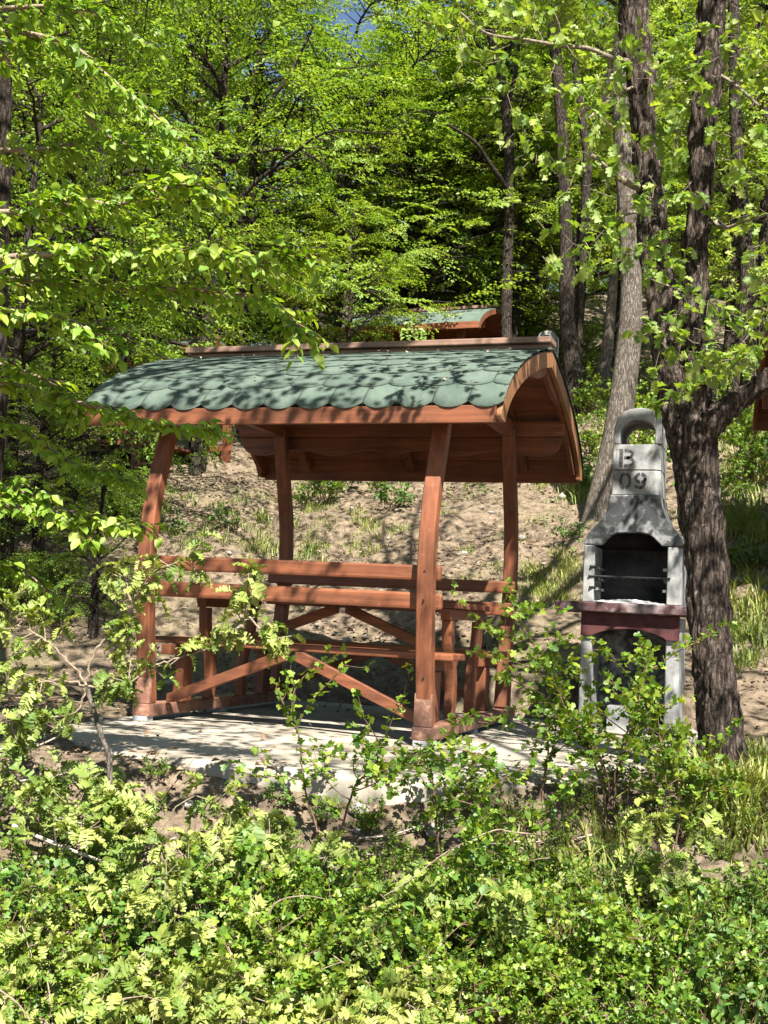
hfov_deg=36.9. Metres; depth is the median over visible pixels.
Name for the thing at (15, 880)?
weed
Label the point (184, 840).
hawthorn bush
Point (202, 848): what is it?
hawthorn bush
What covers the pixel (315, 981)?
hawthorn bush
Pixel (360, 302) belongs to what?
skyline tree
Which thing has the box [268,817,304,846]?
hawthorn bush
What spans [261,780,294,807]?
weed
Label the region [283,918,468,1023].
oak shrub
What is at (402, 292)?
tree
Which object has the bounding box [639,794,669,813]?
weed
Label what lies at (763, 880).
hawthorn bush
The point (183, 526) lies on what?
hill bush
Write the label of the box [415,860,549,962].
shrub
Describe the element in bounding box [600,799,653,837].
hawthorn bush
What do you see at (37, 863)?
hawthorn bush
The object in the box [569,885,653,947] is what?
hawthorn bush
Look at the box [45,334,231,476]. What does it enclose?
picnic shelter
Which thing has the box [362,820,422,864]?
hawthorn bush
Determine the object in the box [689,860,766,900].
rock
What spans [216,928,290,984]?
weed
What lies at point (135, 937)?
shrub
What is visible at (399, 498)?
hill bush
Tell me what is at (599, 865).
weed
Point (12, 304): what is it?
hornbeam bush
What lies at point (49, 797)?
oak shrub
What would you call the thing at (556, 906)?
hawthorn bush
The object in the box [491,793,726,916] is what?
oak shrub
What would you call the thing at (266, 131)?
hornbeam tree
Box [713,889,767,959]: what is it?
hawthorn bush
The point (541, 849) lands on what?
hawthorn bush
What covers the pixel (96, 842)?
oak shrub
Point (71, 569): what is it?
hill bush
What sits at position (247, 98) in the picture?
hillside tree
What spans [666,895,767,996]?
hawthorn bush
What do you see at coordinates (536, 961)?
hawthorn bush
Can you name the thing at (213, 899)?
hawthorn bush
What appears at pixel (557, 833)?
hawthorn bush
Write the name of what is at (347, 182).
hornbeam tree
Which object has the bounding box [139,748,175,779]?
hawthorn bush
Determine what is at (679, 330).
oak tree
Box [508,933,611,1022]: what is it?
hawthorn bush
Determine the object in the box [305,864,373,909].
hawthorn bush
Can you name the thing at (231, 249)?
skyline tree
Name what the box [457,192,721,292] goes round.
skyline tree
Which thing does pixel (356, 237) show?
tree
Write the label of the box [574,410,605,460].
hill bush
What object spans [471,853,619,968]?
hawthorn bush
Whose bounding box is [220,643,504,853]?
hawthorn shrub
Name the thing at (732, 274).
oak tree
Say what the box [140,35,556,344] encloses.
hornbeam tree
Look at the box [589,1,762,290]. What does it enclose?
oak tree
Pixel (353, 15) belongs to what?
sky
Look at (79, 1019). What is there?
weed
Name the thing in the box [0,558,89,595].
hill bush
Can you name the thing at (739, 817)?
hawthorn bush
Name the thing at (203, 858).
weed
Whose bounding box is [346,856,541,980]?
oak shrub
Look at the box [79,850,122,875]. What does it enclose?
hawthorn bush
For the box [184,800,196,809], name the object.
rock
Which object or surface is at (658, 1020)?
hawthorn bush
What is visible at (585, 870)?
hawthorn bush
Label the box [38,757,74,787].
hawthorn bush
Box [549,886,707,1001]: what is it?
hawthorn bush
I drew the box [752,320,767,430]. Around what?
picnic shelter
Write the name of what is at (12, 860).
weed
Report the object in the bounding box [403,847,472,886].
hawthorn bush
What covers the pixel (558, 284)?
skyline tree
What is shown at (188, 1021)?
weed
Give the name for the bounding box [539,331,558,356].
barbecue
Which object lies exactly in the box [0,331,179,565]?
hornbeam bush
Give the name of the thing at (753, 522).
grass
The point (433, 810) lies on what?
hawthorn shrub
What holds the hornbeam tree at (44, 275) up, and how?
on the ground at (182, 621)
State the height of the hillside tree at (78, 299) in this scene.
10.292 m
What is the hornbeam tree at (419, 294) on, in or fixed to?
on the ground at (182, 621)
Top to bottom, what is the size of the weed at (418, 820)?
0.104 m
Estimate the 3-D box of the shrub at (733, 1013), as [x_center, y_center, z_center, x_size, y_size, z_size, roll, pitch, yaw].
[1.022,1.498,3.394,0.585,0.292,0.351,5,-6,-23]
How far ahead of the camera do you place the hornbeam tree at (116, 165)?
12.35 m
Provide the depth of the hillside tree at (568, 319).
17.89 m
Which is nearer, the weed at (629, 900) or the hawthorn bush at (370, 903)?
the hawthorn bush at (370, 903)
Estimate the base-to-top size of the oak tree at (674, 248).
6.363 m
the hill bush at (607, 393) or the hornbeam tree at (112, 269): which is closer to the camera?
the hill bush at (607, 393)
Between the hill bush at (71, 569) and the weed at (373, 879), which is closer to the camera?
the weed at (373, 879)
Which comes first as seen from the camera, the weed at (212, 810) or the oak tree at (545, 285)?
the weed at (212, 810)
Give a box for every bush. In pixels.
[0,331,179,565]
[0,395,98,586]
[0,553,49,613]
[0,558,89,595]
[0,798,8,823]
[0,827,81,914]
[0,843,116,990]
[0,889,141,1022]
[0,963,91,1023]
[2,732,41,766]
[3,448,196,638]
[7,291,98,519]
[25,533,91,589]
[32,336,219,519]
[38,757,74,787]
[44,602,71,628]
[50,927,192,1023]
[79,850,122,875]
[104,487,145,521]
[139,506,198,533]
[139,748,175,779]
[178,822,375,945]
[178,832,202,849]
[186,865,282,933]
[189,838,219,871]
[190,889,358,1023]
[203,503,243,530]
[213,854,368,1012]
[257,860,396,941]
[259,854,320,924]
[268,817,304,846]
[269,957,382,1019]
[292,481,337,507]
[292,897,441,1015]
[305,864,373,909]
[312,481,347,504]
[319,879,433,982]
[329,481,361,490]
[343,794,386,836]
[348,845,403,883]
[358,938,508,1023]
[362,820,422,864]
[365,481,393,493]
[372,482,414,509]
[392,899,530,1023]
[396,839,451,875]
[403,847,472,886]
[411,845,516,922]
[414,866,492,907]
[433,901,558,1002]
[463,845,498,876]
[470,821,576,893]
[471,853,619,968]
[476,799,514,826]
[485,934,610,1023]
[494,852,661,991]
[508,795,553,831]
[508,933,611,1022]
[525,833,563,866]
[526,860,631,935]
[531,844,610,910]
[541,822,578,845]
[542,516,591,541]
[544,951,696,1023]
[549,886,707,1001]
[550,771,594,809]
[556,853,596,887]
[569,361,609,413]
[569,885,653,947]
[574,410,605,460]
[575,865,724,974]
[577,461,596,487]
[578,378,657,442]
[580,900,744,1023]
[582,341,616,379]
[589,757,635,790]
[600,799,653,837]
[602,963,719,1023]
[611,359,657,404]
[629,429,670,461]
[630,847,686,893]
[635,391,656,436]
[643,762,676,781]
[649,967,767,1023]
[652,767,681,789]
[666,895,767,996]
[669,809,710,843]
[670,445,754,500]
[673,866,738,922]
[707,834,743,862]
[712,362,754,434]
[712,366,754,413]
[713,859,767,917]
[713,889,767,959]
[718,427,767,483]
[723,407,767,456]
[723,796,759,830]
[726,541,764,569]
[726,857,767,905]
[728,535,767,571]
[734,916,767,1023]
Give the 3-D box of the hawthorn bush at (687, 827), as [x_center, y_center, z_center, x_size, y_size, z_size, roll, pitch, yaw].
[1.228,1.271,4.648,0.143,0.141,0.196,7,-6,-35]
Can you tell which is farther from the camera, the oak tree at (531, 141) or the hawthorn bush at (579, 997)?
the oak tree at (531, 141)
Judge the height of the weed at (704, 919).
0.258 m
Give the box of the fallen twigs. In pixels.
[1,480,766,1017]
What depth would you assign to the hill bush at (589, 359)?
19.88 m
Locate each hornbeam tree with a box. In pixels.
[0,0,338,609]
[0,31,217,588]
[7,0,316,385]
[9,0,249,509]
[10,0,183,465]
[11,0,207,419]
[12,0,330,458]
[14,19,213,384]
[15,17,104,402]
[17,0,403,475]
[21,0,334,389]
[29,27,377,352]
[40,0,534,438]
[103,59,371,374]
[108,0,616,356]
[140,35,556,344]
[251,51,560,346]
[262,33,584,353]
[277,6,612,323]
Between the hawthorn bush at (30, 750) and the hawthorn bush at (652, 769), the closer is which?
the hawthorn bush at (30, 750)
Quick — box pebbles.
[0,459,767,899]
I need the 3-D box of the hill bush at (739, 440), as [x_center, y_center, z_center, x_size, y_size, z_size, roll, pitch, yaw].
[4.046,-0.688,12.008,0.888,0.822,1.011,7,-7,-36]
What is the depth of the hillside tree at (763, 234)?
15.42 m
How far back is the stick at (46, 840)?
4.08 m
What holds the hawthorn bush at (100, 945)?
on the ground at (182, 621)
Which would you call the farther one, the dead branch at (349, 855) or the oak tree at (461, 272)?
the oak tree at (461, 272)
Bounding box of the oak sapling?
[0,530,305,873]
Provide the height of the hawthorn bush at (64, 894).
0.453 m
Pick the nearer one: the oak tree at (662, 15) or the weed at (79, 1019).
the weed at (79, 1019)
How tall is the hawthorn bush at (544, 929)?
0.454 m
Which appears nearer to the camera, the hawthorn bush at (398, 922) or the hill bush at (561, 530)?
the hawthorn bush at (398, 922)
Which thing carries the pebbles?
on the ground at (182, 621)
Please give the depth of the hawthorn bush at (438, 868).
4.08 m
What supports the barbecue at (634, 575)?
on the pavement
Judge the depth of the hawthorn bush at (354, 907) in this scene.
3.72 m
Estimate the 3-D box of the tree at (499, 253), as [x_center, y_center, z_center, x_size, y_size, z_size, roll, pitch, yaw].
[1.527,-6.321,22.942,7.187,8.910,7.183,1,-6,19]
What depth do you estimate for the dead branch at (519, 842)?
4.48 m
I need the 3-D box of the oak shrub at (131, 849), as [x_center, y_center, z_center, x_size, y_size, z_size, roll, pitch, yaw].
[-0.523,1.236,3.959,0.824,0.391,0.430,4,-5,-13]
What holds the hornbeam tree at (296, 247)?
on the ground at (182, 621)
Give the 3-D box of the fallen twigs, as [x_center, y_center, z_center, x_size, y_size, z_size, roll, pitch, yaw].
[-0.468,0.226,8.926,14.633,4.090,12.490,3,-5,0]
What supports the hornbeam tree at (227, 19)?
on the ground at (182, 621)
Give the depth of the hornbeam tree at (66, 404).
4.52 m
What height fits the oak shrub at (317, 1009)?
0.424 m
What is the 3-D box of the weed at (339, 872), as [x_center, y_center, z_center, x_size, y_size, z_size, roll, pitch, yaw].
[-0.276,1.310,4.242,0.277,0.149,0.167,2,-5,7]
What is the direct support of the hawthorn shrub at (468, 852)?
on the ground at (182, 621)
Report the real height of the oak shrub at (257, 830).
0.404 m
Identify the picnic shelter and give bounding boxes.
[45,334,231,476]
[82,336,583,746]
[342,304,513,341]
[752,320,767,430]
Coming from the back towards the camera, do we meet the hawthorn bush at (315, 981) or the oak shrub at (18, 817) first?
the oak shrub at (18, 817)
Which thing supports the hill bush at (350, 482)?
on the ground at (182, 621)
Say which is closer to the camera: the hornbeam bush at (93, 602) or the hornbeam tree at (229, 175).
the hornbeam bush at (93, 602)
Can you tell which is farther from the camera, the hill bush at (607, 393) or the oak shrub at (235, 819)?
the hill bush at (607, 393)
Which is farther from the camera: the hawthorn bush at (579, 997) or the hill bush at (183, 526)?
the hill bush at (183, 526)
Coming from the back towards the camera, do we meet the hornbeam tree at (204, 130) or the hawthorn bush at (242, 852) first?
the hornbeam tree at (204, 130)
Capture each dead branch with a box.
[20,767,97,781]
[320,854,378,858]
[359,817,460,838]
[449,837,558,851]
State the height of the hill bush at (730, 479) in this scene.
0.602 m
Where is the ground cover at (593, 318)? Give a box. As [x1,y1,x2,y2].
[25,315,764,553]
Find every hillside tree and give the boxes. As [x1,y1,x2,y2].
[0,0,220,481]
[18,0,296,489]
[189,0,350,447]
[284,21,471,341]
[432,0,534,337]
[473,0,696,521]
[503,0,618,364]
[528,0,586,415]
[547,115,680,398]
[656,0,767,436]
[726,0,767,374]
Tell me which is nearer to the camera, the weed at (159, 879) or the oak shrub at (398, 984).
the oak shrub at (398, 984)
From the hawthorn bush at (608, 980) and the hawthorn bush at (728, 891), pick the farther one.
the hawthorn bush at (728, 891)
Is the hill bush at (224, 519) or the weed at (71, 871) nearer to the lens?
the weed at (71, 871)
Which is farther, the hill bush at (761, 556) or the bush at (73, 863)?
the hill bush at (761, 556)
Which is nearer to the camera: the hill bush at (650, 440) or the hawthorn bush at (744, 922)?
the hawthorn bush at (744, 922)
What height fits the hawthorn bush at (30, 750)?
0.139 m
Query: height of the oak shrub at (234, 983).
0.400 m
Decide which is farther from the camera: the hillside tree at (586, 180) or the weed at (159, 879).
the hillside tree at (586, 180)
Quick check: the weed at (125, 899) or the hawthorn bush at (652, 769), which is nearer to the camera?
the weed at (125, 899)
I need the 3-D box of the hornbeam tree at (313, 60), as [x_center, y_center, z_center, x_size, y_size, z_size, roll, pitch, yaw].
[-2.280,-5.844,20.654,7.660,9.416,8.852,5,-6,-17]
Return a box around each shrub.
[0,747,125,846]
[0,795,163,890]
[0,876,101,998]
[0,926,209,1023]
[6,762,161,876]
[49,901,331,1023]
[52,771,253,877]
[66,839,279,959]
[83,891,168,968]
[112,807,344,927]
[156,893,341,1023]
[179,807,363,915]
[193,954,449,1023]
[213,839,517,960]
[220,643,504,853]
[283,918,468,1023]
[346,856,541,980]
[387,735,495,866]
[431,751,594,888]
[436,742,513,848]
[447,577,744,825]
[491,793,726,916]
[493,651,608,802]
[600,676,750,855]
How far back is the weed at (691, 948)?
3.56 m
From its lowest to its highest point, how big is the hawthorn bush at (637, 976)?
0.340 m
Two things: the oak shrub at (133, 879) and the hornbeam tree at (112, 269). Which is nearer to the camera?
the oak shrub at (133, 879)
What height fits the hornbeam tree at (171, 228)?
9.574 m
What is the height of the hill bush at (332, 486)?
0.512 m
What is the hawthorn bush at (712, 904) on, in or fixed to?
on the ground at (182, 621)
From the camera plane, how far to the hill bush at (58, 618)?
9.61 m
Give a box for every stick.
[0,733,63,755]
[11,824,127,872]
[57,817,104,825]
[268,895,324,929]
[384,829,540,895]
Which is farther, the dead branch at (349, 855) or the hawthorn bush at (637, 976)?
the dead branch at (349, 855)
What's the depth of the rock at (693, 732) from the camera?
6.82 m
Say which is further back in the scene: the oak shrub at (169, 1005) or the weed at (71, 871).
the weed at (71, 871)
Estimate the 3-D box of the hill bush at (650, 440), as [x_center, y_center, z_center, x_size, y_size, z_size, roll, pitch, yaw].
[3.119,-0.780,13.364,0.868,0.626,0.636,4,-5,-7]
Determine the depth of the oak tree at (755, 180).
21.86 m
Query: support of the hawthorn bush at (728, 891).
on the ground at (182, 621)
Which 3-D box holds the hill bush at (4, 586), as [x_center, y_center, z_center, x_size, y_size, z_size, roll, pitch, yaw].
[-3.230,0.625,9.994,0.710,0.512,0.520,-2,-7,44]
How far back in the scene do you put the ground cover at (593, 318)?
18.55 m
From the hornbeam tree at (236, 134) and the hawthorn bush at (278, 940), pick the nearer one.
the hawthorn bush at (278, 940)
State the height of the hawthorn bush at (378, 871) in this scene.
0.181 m
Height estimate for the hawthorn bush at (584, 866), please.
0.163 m
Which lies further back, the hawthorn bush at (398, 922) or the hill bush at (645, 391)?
the hill bush at (645, 391)
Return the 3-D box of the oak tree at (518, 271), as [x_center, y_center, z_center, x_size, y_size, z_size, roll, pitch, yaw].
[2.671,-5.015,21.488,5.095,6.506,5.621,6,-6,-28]
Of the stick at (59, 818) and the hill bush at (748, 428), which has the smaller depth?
the stick at (59, 818)
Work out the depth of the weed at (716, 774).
4.84 m
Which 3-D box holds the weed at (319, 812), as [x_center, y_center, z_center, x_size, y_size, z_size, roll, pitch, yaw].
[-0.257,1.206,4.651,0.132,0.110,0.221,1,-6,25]
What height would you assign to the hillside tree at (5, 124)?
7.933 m
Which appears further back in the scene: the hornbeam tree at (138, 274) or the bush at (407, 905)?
the hornbeam tree at (138, 274)
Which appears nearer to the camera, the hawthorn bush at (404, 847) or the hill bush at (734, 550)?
the hawthorn bush at (404, 847)
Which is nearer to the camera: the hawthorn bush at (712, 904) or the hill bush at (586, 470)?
the hawthorn bush at (712, 904)
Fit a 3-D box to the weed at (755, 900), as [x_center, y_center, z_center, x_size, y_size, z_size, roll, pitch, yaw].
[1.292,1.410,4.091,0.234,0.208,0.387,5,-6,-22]
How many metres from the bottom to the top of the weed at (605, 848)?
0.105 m
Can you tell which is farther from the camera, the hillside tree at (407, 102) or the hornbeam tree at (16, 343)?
the hillside tree at (407, 102)
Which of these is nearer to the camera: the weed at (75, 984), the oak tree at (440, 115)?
the weed at (75, 984)
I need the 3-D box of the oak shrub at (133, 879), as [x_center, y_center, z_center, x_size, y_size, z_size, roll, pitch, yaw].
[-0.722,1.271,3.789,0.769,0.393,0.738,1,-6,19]
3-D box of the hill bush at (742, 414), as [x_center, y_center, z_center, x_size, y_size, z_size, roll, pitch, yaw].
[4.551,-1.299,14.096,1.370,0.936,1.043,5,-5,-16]
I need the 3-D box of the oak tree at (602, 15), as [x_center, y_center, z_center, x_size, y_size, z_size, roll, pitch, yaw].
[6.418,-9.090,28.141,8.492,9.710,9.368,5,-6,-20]
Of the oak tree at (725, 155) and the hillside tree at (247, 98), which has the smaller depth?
the hillside tree at (247, 98)
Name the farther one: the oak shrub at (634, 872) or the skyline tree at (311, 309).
the skyline tree at (311, 309)
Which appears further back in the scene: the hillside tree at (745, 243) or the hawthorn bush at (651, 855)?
the hillside tree at (745, 243)
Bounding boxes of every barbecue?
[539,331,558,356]
[555,408,686,737]
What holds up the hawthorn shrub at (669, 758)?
on the ground at (182, 621)
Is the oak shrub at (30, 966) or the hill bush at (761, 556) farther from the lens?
the hill bush at (761, 556)
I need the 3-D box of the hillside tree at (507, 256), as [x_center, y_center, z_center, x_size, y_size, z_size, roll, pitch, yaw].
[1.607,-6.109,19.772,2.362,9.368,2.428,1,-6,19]
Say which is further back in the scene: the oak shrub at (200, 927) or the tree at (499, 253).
the tree at (499, 253)
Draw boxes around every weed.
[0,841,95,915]
[0,865,79,928]
[3,849,31,871]
[27,851,122,910]
[38,1012,111,1023]
[39,961,117,1018]
[90,765,106,785]
[90,866,184,937]
[95,854,145,879]
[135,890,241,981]
[136,835,227,896]
[185,984,234,1023]
[186,799,226,820]
[191,843,269,898]
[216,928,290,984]
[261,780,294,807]
[295,851,342,876]
[307,797,342,823]
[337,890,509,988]
[344,874,411,921]
[406,812,454,838]
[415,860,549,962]
[436,867,499,894]
[577,838,621,862]
[591,857,627,890]
[609,841,663,865]
[618,887,647,910]
[633,874,736,943]
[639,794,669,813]
[650,917,751,1012]
[705,765,732,786]
[708,880,767,939]
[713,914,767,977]
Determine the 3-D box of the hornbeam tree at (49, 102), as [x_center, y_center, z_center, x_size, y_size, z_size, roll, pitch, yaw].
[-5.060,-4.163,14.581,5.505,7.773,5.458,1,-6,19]
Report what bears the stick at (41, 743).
on the ground at (182, 621)
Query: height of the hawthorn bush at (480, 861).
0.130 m
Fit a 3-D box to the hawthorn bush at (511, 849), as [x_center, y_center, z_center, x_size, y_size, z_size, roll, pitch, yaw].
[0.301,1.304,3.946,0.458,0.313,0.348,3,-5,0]
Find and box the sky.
[28,0,763,345]
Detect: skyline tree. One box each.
[136,186,353,340]
[145,220,388,344]
[169,190,446,342]
[437,268,605,302]
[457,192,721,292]
[554,204,729,300]
[709,279,724,300]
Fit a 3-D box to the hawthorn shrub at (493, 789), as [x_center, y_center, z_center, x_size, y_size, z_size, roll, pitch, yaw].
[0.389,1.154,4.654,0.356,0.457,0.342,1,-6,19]
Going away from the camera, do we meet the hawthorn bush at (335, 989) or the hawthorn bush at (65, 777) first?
the hawthorn bush at (335, 989)
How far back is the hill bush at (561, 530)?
10.79 m
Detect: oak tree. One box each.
[53,0,767,769]
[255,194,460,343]
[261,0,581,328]
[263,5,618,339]
[296,0,685,314]
[308,63,609,347]
[384,75,644,336]
[385,0,680,336]
[415,1,686,298]
[426,17,721,328]
[460,0,758,287]
[470,0,759,356]
[548,0,767,345]
[583,25,767,391]
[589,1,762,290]
[590,0,767,311]
[665,0,767,319]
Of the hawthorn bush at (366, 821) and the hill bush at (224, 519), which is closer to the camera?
the hawthorn bush at (366, 821)
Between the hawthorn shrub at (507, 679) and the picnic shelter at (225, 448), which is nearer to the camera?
the hawthorn shrub at (507, 679)
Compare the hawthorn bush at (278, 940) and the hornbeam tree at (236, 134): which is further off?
the hornbeam tree at (236, 134)
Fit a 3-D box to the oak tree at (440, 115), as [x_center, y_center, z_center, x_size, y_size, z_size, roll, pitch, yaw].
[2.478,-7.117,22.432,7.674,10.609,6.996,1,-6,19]
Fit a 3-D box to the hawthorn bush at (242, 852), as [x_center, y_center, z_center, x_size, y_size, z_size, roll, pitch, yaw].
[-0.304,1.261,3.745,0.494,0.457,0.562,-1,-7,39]
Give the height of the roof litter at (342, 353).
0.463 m
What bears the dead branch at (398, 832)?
on the ground at (182, 621)
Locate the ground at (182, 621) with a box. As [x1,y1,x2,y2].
[0,291,767,1023]
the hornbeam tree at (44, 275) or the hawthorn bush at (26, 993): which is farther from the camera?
the hornbeam tree at (44, 275)
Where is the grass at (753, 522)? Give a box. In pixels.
[1,386,767,1023]
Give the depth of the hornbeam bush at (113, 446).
12.44 m
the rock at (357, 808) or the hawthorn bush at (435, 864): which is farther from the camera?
the rock at (357, 808)
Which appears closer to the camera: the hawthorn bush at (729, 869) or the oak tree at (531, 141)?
the hawthorn bush at (729, 869)
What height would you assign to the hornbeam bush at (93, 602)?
1.634 m
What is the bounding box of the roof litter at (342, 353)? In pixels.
[117,348,509,384]
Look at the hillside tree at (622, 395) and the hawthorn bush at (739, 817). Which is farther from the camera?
the hillside tree at (622, 395)
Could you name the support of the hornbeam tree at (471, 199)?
on the ground at (182, 621)
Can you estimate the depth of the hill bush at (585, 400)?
17.12 m
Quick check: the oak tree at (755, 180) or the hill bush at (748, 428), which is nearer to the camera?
the hill bush at (748, 428)
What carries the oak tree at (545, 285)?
on the ground at (182, 621)
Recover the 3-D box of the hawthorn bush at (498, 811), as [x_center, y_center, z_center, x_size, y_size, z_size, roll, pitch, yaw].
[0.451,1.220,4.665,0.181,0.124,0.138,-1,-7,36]
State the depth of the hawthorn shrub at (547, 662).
4.75 m
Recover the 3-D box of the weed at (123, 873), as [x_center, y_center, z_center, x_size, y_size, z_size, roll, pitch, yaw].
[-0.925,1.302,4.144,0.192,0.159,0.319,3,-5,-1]
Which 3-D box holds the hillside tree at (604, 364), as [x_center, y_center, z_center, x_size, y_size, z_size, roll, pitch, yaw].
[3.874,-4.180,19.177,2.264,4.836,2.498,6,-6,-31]
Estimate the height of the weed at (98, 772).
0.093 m
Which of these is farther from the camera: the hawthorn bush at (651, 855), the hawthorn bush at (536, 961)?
the hawthorn bush at (651, 855)
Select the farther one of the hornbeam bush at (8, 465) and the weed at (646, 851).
the hornbeam bush at (8, 465)
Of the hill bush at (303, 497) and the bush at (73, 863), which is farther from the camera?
the hill bush at (303, 497)
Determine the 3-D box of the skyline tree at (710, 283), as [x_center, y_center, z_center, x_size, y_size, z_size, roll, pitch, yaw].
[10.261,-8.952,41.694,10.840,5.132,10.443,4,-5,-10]
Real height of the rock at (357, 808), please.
0.055 m
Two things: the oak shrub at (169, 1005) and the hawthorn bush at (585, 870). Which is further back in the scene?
the hawthorn bush at (585, 870)
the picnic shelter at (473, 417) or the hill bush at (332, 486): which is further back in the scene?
the hill bush at (332, 486)
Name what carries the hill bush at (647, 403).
on the ground at (182, 621)
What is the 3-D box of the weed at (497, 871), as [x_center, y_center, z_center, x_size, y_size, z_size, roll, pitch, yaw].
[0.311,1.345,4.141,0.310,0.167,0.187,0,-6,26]
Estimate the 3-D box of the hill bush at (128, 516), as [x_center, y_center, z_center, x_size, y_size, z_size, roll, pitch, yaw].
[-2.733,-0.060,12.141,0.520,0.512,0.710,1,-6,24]
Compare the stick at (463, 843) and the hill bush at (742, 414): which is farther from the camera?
the hill bush at (742, 414)
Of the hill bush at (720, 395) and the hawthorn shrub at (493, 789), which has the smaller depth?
the hawthorn shrub at (493, 789)
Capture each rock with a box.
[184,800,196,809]
[347,802,369,815]
[687,727,697,744]
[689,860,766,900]
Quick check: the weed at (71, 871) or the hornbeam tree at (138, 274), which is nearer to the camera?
the weed at (71, 871)
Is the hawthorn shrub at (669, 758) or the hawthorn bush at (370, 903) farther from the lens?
the hawthorn shrub at (669, 758)
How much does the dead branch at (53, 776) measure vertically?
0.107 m
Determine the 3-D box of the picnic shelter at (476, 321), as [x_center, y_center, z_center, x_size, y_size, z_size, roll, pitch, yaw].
[0.834,-2.224,20.296,2.450,2.770,2.470,1,-6,22]
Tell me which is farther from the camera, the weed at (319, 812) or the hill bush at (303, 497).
the hill bush at (303, 497)
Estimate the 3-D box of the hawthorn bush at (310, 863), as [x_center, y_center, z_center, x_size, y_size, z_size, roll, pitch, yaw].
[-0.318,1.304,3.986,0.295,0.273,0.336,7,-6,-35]
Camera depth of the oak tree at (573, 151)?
20.72 m
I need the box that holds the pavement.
[58,700,693,804]
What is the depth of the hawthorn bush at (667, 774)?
4.91 m
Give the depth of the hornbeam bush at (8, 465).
9.85 m
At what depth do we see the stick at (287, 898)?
3.50 m
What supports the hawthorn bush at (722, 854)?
on the ground at (182, 621)
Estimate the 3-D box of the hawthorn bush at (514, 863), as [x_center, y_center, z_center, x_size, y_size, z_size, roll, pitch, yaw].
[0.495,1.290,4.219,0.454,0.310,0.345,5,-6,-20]
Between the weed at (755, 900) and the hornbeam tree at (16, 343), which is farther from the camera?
the hornbeam tree at (16, 343)
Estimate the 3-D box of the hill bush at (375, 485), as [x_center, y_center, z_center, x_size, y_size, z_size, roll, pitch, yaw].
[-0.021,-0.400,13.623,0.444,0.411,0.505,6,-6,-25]
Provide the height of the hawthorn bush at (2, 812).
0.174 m
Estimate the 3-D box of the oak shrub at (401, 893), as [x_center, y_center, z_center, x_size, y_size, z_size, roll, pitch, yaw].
[-0.052,1.306,3.881,1.072,0.342,0.547,1,-6,19]
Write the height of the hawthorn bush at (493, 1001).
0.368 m
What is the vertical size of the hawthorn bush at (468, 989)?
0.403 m
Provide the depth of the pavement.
5.76 m
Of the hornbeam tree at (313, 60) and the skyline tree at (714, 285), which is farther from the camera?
the skyline tree at (714, 285)
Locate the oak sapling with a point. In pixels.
(272, 642)
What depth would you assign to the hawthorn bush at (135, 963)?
3.27 m

